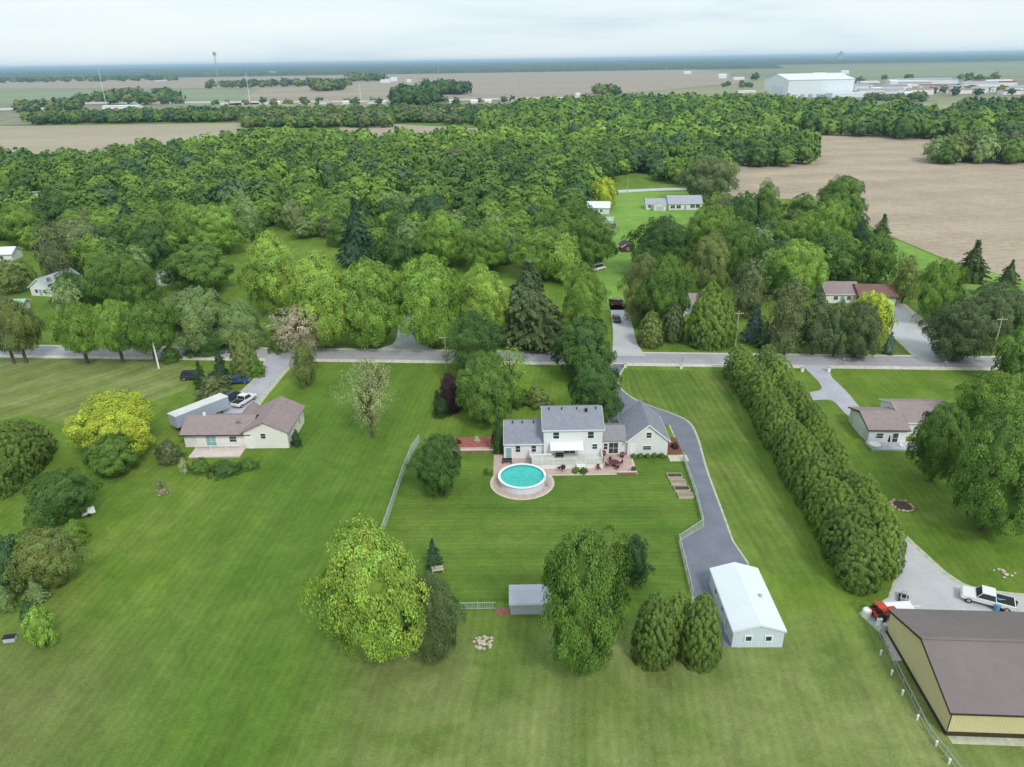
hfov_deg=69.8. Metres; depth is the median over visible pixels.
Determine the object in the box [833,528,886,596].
arborvitae
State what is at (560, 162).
forest
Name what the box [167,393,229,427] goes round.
semi trailer
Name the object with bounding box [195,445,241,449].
patio railing
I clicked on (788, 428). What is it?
arborvitae
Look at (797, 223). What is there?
woodland tree
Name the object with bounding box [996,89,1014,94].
building
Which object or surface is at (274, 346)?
shrub
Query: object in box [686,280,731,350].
arborvitae
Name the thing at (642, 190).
path
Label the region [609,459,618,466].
patio table
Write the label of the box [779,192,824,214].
deciduous tree
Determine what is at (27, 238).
woodland tree
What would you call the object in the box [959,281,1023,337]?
deciduous tree
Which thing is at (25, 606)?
spruce tree
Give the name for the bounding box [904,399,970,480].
deciduous tree
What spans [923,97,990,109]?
field
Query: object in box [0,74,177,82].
tree clump
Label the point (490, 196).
woodland tree
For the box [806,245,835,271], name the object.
woodland tree
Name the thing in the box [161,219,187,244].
woodland tree
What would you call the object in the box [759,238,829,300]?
deciduous tree
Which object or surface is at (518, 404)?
shrub
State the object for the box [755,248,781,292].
deciduous tree
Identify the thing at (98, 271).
deciduous tree
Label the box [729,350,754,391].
arborvitae
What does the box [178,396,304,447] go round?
house
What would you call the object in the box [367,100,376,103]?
building
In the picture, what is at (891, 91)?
building
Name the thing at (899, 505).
fire pit
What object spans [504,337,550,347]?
mulch bed
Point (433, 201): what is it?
woodland tree
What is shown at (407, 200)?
woodland tree
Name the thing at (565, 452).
door
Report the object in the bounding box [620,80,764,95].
field
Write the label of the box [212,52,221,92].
radio tower
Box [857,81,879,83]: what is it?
building
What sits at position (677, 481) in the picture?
raised bed
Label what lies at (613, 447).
door
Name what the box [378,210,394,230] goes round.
woodland tree
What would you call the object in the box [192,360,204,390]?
pine tree
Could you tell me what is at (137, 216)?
woodland tree
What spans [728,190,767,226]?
deciduous tree
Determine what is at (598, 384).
deciduous tree
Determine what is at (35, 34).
sky
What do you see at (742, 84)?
tree clump
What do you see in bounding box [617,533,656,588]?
conifer tree
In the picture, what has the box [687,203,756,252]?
deciduous tree
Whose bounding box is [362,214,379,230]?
woodland tree
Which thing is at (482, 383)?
deciduous tree
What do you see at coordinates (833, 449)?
arborvitae
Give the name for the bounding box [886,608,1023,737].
barn
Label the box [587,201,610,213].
house
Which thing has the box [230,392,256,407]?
parked truck
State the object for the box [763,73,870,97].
warehouse
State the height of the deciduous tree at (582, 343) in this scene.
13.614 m
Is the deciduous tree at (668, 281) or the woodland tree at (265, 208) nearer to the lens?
the deciduous tree at (668, 281)
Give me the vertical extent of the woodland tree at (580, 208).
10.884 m
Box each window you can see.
[189,436,197,442]
[228,436,237,441]
[260,433,265,438]
[515,445,520,452]
[531,445,536,452]
[552,431,559,439]
[587,431,594,438]
[591,443,597,449]
[603,443,607,449]
[642,445,651,450]
[645,431,652,438]
[744,635,752,641]
[764,635,773,641]
[875,433,883,438]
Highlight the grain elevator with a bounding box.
[837,51,843,58]
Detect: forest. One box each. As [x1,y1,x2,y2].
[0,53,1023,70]
[0,54,1023,71]
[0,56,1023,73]
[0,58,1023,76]
[0,110,821,223]
[474,91,1023,137]
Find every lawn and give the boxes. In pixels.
[384,441,702,601]
[597,192,737,309]
[628,370,824,584]
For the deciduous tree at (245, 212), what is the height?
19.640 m
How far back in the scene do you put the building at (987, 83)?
1375.59 m
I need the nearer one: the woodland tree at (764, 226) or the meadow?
the meadow
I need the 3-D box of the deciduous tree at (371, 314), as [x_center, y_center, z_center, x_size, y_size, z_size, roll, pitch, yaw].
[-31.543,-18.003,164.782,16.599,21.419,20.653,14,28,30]
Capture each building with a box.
[101,105,129,108]
[130,105,142,107]
[220,101,228,104]
[319,101,330,103]
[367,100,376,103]
[380,79,390,82]
[717,74,726,77]
[732,77,744,79]
[734,90,755,92]
[840,70,848,74]
[853,84,869,90]
[854,83,878,85]
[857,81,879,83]
[857,88,885,93]
[873,84,907,90]
[882,87,903,92]
[885,89,897,93]
[886,80,927,83]
[893,78,912,79]
[898,82,931,85]
[907,88,933,94]
[912,78,953,83]
[918,84,941,87]
[921,86,950,87]
[951,88,974,93]
[958,81,999,86]
[967,79,1013,80]
[970,87,988,92]
[983,79,1012,80]
[986,86,996,91]
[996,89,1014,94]
[998,81,1017,85]
[1006,89,1021,94]
[1007,85,1023,89]
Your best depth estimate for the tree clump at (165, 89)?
1615.70 m
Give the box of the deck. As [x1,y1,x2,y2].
[530,449,603,472]
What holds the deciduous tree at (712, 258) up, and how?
on the ground at (190, 635)
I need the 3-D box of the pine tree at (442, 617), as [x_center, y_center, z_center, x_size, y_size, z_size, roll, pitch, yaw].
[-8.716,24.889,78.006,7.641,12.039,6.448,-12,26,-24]
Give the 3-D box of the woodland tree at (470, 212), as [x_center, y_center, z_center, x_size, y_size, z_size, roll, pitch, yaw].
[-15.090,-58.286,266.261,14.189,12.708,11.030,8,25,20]
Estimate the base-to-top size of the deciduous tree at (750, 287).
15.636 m
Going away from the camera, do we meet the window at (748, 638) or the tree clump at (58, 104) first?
the window at (748, 638)
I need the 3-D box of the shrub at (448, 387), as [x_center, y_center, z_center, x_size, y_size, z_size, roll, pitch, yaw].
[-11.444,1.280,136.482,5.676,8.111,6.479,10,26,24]
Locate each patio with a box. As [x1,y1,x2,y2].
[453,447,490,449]
[492,475,551,498]
[493,453,632,474]
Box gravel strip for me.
[948,736,1023,745]
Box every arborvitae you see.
[0,423,37,486]
[0,437,21,499]
[2,420,45,476]
[16,418,52,467]
[31,421,57,453]
[229,328,256,376]
[630,591,679,671]
[637,310,663,348]
[659,300,685,343]
[666,589,691,658]
[678,591,723,673]
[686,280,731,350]
[718,298,737,348]
[721,343,751,379]
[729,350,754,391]
[732,358,763,396]
[740,361,766,408]
[745,370,778,417]
[751,386,776,428]
[754,343,778,363]
[755,388,788,439]
[761,403,797,452]
[762,355,777,371]
[766,354,795,382]
[771,419,803,466]
[775,370,795,385]
[776,379,795,397]
[776,426,814,479]
[782,434,822,493]
[783,379,811,406]
[788,390,813,421]
[793,449,835,509]
[796,402,825,428]
[802,476,846,529]
[804,409,828,435]
[810,481,855,543]
[813,423,840,453]
[818,438,850,465]
[820,501,877,565]
[823,298,852,356]
[829,455,856,481]
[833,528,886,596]
[834,469,861,490]
[847,473,882,508]
[862,494,898,535]
[871,511,907,580]
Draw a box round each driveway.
[223,353,294,412]
[377,317,434,349]
[608,364,746,647]
[609,304,645,355]
[803,365,859,415]
[869,538,1023,659]
[888,304,950,360]
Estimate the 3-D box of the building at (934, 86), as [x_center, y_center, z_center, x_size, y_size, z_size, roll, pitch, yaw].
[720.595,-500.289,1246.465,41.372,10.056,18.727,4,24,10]
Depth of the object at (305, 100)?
1166.84 m
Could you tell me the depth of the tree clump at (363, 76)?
2565.68 m
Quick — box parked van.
[590,262,605,271]
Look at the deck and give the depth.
117.36 m
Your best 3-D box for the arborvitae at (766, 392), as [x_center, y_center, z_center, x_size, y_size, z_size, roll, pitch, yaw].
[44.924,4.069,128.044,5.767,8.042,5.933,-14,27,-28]
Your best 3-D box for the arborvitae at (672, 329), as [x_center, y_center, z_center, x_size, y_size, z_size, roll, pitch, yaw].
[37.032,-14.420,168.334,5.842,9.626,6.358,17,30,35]
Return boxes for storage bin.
[1,633,16,642]
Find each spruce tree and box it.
[17,598,35,622]
[21,576,51,605]
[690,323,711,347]
[739,301,763,343]
[754,321,775,348]
[868,213,890,242]
[881,332,895,355]
[956,239,992,284]
[993,259,1020,287]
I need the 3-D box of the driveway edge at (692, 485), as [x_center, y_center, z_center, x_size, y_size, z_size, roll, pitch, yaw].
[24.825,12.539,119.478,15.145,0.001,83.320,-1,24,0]
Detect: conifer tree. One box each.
[424,539,443,572]
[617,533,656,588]
[849,209,872,251]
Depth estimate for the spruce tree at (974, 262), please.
207.65 m
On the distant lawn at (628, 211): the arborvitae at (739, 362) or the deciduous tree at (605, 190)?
the deciduous tree at (605, 190)
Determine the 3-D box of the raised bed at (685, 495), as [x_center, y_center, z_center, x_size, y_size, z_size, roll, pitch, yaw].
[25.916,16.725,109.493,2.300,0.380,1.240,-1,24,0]
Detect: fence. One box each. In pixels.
[381,435,418,528]
[460,601,494,609]
[679,453,703,594]
[879,628,960,766]
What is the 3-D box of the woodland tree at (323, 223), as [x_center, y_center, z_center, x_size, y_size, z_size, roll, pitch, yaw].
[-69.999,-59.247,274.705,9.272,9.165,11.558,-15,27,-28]
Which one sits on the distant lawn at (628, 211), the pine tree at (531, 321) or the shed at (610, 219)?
the shed at (610, 219)
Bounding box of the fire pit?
[890,498,914,511]
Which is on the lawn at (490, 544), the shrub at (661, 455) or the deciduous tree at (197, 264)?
the shrub at (661, 455)
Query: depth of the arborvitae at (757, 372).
134.85 m
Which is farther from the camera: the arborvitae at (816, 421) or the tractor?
the arborvitae at (816, 421)
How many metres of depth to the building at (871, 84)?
1529.23 m
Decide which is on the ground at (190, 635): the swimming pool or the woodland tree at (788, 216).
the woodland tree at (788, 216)
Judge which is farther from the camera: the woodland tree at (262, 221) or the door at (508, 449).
the woodland tree at (262, 221)
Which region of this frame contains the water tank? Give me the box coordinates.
[861,607,871,618]
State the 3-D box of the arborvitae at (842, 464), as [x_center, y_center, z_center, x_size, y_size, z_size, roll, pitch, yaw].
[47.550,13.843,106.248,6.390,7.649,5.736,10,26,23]
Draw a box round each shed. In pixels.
[156,271,172,285]
[509,584,550,614]
[601,216,613,223]
[617,239,631,251]
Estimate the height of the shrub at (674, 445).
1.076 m
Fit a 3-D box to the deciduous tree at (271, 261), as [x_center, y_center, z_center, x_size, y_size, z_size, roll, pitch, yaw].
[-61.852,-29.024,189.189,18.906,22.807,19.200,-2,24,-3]
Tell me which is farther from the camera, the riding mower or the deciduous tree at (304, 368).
the deciduous tree at (304, 368)
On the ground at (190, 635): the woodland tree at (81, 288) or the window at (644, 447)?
the woodland tree at (81, 288)
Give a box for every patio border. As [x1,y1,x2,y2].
[490,476,553,499]
[493,456,637,476]
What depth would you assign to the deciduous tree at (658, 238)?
214.35 m
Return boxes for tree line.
[19,102,506,127]
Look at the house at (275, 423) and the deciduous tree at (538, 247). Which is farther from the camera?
the deciduous tree at (538, 247)
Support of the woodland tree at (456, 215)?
on the ground at (190, 635)
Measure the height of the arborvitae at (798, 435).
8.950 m
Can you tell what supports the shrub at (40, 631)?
on the ground at (190, 635)
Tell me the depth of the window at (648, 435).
119.53 m
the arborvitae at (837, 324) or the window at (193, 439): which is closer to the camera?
the window at (193, 439)
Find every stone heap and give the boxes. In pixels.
[155,488,171,496]
[473,635,493,649]
[993,568,1015,578]
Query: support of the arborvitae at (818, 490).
on the ground at (190, 635)
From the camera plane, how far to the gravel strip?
69.89 m
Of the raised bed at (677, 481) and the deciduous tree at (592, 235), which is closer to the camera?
the raised bed at (677, 481)
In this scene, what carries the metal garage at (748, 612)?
on the ground at (190, 635)
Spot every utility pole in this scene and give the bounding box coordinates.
[150,334,159,368]
[439,334,447,368]
[734,312,743,345]
[993,316,1007,352]
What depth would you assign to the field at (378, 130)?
726.50 m
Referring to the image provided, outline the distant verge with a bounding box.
[826,240,1023,297]
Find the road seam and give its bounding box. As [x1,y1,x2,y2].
[33,350,942,361]
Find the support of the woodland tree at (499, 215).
on the ground at (190, 635)
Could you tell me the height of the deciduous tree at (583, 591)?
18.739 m
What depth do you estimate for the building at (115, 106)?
1134.72 m
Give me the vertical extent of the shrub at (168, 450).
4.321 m
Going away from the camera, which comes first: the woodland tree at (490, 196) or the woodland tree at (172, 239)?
the woodland tree at (172, 239)
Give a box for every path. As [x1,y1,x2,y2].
[593,187,729,192]
[668,455,688,460]
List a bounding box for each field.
[0,70,729,88]
[0,88,257,105]
[0,123,241,154]
[216,102,390,107]
[240,75,747,100]
[339,124,482,135]
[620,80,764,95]
[721,131,1023,278]
[800,64,1023,76]
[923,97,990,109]
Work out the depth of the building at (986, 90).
1196.66 m
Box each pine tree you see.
[168,167,176,177]
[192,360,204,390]
[193,369,237,398]
[213,346,230,376]
[335,196,378,267]
[397,570,467,665]
[492,258,563,352]
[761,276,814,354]
[798,292,836,354]
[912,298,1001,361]
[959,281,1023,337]
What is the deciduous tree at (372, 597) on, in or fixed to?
on the ground at (190, 635)
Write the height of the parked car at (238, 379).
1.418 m
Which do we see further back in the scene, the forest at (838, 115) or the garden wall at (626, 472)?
the forest at (838, 115)
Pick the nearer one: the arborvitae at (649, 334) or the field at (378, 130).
the arborvitae at (649, 334)
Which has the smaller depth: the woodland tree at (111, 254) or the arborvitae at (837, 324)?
the arborvitae at (837, 324)
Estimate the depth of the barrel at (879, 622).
83.92 m
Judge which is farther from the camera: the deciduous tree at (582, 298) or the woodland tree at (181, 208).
the woodland tree at (181, 208)
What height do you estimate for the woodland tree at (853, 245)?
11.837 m
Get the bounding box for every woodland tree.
[0,217,6,239]
[15,225,39,249]
[21,201,50,225]
[46,269,80,292]
[51,210,89,225]
[57,205,81,221]
[66,206,98,222]
[68,233,107,273]
[77,274,99,303]
[83,206,109,215]
[86,250,125,269]
[87,212,115,231]
[93,223,124,247]
[93,252,137,265]
[96,221,119,231]
[102,243,146,263]
[103,240,124,251]
[106,203,120,218]
[114,201,134,224]
[114,215,140,246]
[124,222,150,241]
[125,244,153,272]
[127,211,152,222]
[129,211,171,234]
[131,202,162,215]
[158,197,190,216]
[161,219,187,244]
[161,230,185,256]
[167,202,195,221]
[172,210,191,223]
[219,204,234,213]
[251,201,279,225]
[256,211,267,233]
[273,197,309,227]
[285,209,304,227]
[287,217,315,237]
[304,208,323,235]
[305,193,328,211]
[313,214,333,235]
[317,198,344,221]
[318,218,346,245]
[334,205,366,225]
[358,200,379,223]
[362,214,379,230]
[367,227,387,248]
[373,195,408,220]
[375,191,399,212]
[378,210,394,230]
[382,209,407,232]
[394,192,414,211]
[394,219,425,251]
[396,201,410,214]
[397,211,427,234]
[409,196,429,221]
[419,194,428,212]
[422,191,446,213]
[425,208,440,219]
[435,205,453,214]
[441,209,466,222]
[459,205,486,224]
[461,217,483,230]
[462,227,473,259]
[476,194,504,215]
[477,199,506,225]
[479,216,516,238]
[484,211,505,223]
[497,232,521,263]
[502,212,532,228]
[506,225,524,249]
[507,206,522,216]
[510,223,533,245]
[515,202,540,213]
[518,209,531,223]
[525,204,542,219]
[528,215,558,228]
[529,211,548,228]
[532,192,560,217]
[547,207,577,226]
[550,221,574,234]
[560,198,569,209]
[565,194,592,212]
[572,206,590,228]
[574,208,605,227]
[656,213,679,232]
[701,191,723,211]
[710,195,736,207]
[722,193,735,198]
[722,199,734,209]
[757,218,779,233]
[757,229,777,247]
[760,239,786,258]
[768,218,802,241]
[776,208,803,221]
[779,218,808,246]
[791,209,817,239]
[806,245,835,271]
[814,230,850,271]
[826,250,859,280]
[840,234,864,270]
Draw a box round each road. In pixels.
[0,96,580,110]
[0,346,1000,367]
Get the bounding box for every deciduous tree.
[0,203,46,241]
[0,259,37,294]
[0,296,34,363]
[0,297,48,363]
[0,530,26,593]
[2,526,94,593]
[17,467,112,527]
[28,218,72,275]
[30,187,70,223]
[44,278,84,318]
[46,302,99,362]
[51,217,116,268]
[61,388,157,453]
[71,252,128,309]
[81,430,142,477]
[89,296,135,362]
[97,253,166,307]
[99,299,131,310]
[100,298,181,362]
[124,223,173,267]
[155,242,236,292]
[161,285,230,351]
[175,201,250,250]
[214,298,266,350]
[229,188,263,241]
[234,227,301,313]
[260,304,333,351]
[281,249,354,348]
[289,340,321,387]
[297,504,432,664]
[315,255,409,349]
[330,356,401,437]
[368,230,414,270]
[396,253,468,347]
[403,431,461,496]
[411,208,468,265]
[437,146,471,158]
[441,308,505,377]
[447,225,510,272]
[448,262,509,333]
[455,350,511,424]
[491,342,531,412]
[498,225,578,278]
[537,523,632,676]
[546,233,581,283]
[549,316,616,378]
[560,260,611,328]
[563,211,618,266]
[566,356,624,420]
[591,175,618,206]
[616,252,658,324]
[621,215,696,265]
[635,252,699,327]
[671,154,740,198]
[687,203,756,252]
[687,229,731,292]
[724,220,777,282]
[727,258,772,318]
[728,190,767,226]
[753,177,783,226]
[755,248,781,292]
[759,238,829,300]
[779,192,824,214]
[798,195,861,245]
[816,174,868,219]
[842,300,883,357]
[852,290,898,346]
[853,231,906,283]
[886,255,921,302]
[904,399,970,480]
[914,257,969,320]
[946,405,1023,538]
[952,370,1023,434]
[988,325,1023,377]
[1012,364,1023,389]
[1013,296,1023,331]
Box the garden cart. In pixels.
[81,506,99,516]
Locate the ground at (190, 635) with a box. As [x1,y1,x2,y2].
[0,121,1023,766]
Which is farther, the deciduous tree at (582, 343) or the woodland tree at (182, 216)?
the woodland tree at (182, 216)
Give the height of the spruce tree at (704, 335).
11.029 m
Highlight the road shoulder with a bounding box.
[0,345,1000,370]
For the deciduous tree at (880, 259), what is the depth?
205.34 m
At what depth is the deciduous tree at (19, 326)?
157.40 m
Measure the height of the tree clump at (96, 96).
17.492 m
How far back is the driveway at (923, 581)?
89.53 m
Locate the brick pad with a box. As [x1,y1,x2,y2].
[496,608,509,615]
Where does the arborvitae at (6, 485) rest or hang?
on the ground at (190, 635)
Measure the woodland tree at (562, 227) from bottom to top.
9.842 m
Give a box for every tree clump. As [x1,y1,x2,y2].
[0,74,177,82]
[11,96,84,111]
[74,91,104,101]
[103,88,185,103]
[109,86,171,93]
[205,77,352,88]
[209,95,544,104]
[308,78,346,90]
[344,71,388,80]
[591,83,621,94]
[722,80,753,87]
[750,71,1000,82]
[862,90,929,101]
[930,84,1016,94]
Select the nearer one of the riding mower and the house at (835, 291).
the riding mower
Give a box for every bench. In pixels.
[432,565,443,573]
[502,458,511,463]
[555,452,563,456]
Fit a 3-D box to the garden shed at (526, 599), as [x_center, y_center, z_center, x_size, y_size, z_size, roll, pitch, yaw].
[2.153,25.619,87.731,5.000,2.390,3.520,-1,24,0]
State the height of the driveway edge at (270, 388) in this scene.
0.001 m
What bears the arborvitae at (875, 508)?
on the ground at (190, 635)
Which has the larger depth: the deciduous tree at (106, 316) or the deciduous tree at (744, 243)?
the deciduous tree at (744, 243)
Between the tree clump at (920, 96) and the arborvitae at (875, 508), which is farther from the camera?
the tree clump at (920, 96)
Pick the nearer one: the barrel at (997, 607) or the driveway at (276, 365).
the barrel at (997, 607)
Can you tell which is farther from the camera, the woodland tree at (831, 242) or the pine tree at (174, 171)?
the pine tree at (174, 171)
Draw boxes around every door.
[205,436,217,446]
[247,438,254,447]
[506,447,511,457]
[563,451,575,453]
[608,442,618,453]
[629,444,635,455]
[656,206,663,210]
[724,617,728,634]
[852,414,864,437]
[882,298,895,305]
[891,433,899,441]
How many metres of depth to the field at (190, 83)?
3006.82 m
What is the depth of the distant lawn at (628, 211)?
294.65 m
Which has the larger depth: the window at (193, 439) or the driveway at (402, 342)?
the driveway at (402, 342)
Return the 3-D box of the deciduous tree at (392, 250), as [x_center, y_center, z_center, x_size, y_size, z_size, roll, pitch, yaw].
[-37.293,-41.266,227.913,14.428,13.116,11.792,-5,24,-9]
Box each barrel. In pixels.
[876,617,882,626]
[881,622,887,632]
[993,603,1000,610]
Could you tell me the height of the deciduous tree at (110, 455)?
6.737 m
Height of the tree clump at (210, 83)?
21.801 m
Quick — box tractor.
[869,601,896,623]
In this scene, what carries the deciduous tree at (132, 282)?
on the ground at (190, 635)
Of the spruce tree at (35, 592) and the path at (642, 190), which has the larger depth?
the path at (642, 190)
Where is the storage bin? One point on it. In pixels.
(8, 638)
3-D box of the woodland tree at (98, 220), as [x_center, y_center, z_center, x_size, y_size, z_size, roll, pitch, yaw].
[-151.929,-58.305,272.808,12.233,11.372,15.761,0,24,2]
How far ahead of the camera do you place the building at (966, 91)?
1188.93 m
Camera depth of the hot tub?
121.51 m
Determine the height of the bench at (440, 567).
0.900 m
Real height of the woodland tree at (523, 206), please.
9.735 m
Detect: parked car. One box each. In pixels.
[180,370,204,380]
[222,390,241,403]
[229,375,249,384]
[609,298,625,306]
[612,314,620,321]
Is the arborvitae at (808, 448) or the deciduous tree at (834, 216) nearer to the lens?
the arborvitae at (808, 448)
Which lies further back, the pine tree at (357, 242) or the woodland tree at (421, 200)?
the woodland tree at (421, 200)
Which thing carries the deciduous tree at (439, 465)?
on the lawn at (490, 544)
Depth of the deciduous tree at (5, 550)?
89.11 m
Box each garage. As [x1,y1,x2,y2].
[709,562,786,646]
[853,284,898,305]
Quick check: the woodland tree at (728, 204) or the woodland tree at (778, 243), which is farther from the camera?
the woodland tree at (728, 204)
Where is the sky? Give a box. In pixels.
[0,0,1023,68]
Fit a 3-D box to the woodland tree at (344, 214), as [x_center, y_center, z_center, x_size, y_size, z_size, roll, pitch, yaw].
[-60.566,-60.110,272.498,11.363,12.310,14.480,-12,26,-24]
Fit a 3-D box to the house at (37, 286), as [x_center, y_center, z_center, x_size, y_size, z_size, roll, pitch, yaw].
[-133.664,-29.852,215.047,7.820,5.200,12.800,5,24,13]
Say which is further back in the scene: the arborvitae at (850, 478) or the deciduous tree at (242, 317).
the deciduous tree at (242, 317)
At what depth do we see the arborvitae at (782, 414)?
119.93 m
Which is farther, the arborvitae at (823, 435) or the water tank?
the arborvitae at (823, 435)
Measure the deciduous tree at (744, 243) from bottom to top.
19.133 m
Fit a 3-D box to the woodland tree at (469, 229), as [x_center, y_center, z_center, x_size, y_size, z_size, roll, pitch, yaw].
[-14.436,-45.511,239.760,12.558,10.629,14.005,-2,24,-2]
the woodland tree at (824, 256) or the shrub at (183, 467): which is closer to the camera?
the shrub at (183, 467)
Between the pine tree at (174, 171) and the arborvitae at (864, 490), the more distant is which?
the pine tree at (174, 171)
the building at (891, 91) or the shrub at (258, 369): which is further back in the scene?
the building at (891, 91)
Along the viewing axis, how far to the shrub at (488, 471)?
116.06 m
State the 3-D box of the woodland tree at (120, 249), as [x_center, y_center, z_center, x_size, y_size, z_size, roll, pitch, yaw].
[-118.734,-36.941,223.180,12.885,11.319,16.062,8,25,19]
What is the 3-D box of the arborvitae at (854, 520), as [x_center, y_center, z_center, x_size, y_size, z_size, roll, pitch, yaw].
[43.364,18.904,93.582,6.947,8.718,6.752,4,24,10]
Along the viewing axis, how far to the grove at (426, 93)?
1102.93 m
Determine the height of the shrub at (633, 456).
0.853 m
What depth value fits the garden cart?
106.90 m
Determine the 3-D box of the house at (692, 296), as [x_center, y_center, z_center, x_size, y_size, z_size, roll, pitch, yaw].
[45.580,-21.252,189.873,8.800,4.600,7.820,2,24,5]
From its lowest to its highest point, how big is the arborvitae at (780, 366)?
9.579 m
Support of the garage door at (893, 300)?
in the garage at (890, 292)
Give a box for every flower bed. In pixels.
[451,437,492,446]
[667,437,682,454]
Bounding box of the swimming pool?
[498,463,547,494]
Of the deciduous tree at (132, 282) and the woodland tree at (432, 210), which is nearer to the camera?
the deciduous tree at (132, 282)
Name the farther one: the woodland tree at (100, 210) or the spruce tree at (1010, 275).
the woodland tree at (100, 210)
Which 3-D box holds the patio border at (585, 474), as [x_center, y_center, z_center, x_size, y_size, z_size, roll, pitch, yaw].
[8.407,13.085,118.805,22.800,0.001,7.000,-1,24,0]
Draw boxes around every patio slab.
[188,447,245,457]
[865,441,916,450]
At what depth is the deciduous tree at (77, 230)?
228.49 m
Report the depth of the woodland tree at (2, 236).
276.36 m
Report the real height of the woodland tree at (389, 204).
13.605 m
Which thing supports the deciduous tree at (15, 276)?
on the ground at (190, 635)
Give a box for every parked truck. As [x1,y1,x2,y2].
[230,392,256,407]
[960,585,1015,611]
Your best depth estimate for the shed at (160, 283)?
217.92 m
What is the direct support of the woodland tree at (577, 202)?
on the ground at (190, 635)
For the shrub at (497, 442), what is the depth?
121.47 m
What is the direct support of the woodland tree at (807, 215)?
on the ground at (190, 635)
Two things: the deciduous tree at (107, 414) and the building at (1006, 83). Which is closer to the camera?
the deciduous tree at (107, 414)
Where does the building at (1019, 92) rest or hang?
on the ground at (190, 635)
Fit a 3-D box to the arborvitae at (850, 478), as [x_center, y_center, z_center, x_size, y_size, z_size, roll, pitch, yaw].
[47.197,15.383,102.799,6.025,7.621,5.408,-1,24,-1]
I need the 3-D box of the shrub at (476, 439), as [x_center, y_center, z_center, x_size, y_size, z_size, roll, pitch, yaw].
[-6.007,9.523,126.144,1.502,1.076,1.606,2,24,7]
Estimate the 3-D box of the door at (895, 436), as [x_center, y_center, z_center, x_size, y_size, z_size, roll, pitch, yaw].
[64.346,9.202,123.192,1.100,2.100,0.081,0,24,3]
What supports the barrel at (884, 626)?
on the driveway at (923, 581)
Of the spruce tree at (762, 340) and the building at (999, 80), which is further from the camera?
the building at (999, 80)
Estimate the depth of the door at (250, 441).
124.83 m
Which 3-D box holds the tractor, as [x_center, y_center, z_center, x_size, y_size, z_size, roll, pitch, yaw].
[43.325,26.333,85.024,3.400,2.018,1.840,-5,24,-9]
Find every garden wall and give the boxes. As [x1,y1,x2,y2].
[455,449,493,452]
[617,471,636,474]
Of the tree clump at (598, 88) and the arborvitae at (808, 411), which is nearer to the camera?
the arborvitae at (808, 411)
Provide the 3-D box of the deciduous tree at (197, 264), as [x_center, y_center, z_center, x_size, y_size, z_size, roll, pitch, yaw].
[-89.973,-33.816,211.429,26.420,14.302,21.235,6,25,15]
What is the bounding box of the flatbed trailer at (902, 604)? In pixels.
[884,601,920,608]
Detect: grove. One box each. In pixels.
[387,80,443,104]
[419,78,472,93]
[923,125,1023,163]
[951,96,1023,109]
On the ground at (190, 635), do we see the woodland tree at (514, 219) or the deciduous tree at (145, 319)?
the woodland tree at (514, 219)
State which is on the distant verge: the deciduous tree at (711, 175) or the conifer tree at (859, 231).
the conifer tree at (859, 231)
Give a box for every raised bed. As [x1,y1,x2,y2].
[666,473,682,478]
[670,479,686,484]
[673,485,689,491]
[677,492,693,498]
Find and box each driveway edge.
[219,358,293,412]
[607,364,748,647]
[859,534,1023,660]
[887,300,937,356]
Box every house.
[0,246,22,260]
[12,298,30,308]
[27,267,81,296]
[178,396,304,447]
[503,400,670,457]
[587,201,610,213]
[643,195,702,210]
[685,293,703,313]
[814,281,857,302]
[848,398,960,441]
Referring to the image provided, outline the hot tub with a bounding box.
[869,441,880,449]
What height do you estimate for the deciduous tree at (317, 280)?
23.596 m
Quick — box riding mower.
[898,590,908,600]
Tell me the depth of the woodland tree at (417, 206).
284.76 m
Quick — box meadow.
[0,358,196,424]
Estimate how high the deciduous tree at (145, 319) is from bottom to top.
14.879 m
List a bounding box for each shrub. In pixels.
[0,586,19,613]
[19,604,59,647]
[64,519,91,545]
[153,438,187,465]
[153,478,164,487]
[160,345,182,364]
[177,457,188,474]
[181,325,231,357]
[188,457,213,475]
[206,459,243,480]
[236,457,260,472]
[245,354,265,377]
[265,320,295,354]
[290,429,302,447]
[432,397,451,418]
[433,370,463,414]
[473,436,480,442]
[484,468,492,474]
[490,419,503,454]
[506,387,525,410]
[523,385,554,409]
[571,466,579,473]
[579,467,588,474]
[630,453,637,458]
[658,453,665,458]
[670,442,678,449]
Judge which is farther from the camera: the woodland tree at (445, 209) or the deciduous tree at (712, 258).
the woodland tree at (445, 209)
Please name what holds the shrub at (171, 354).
on the meadow

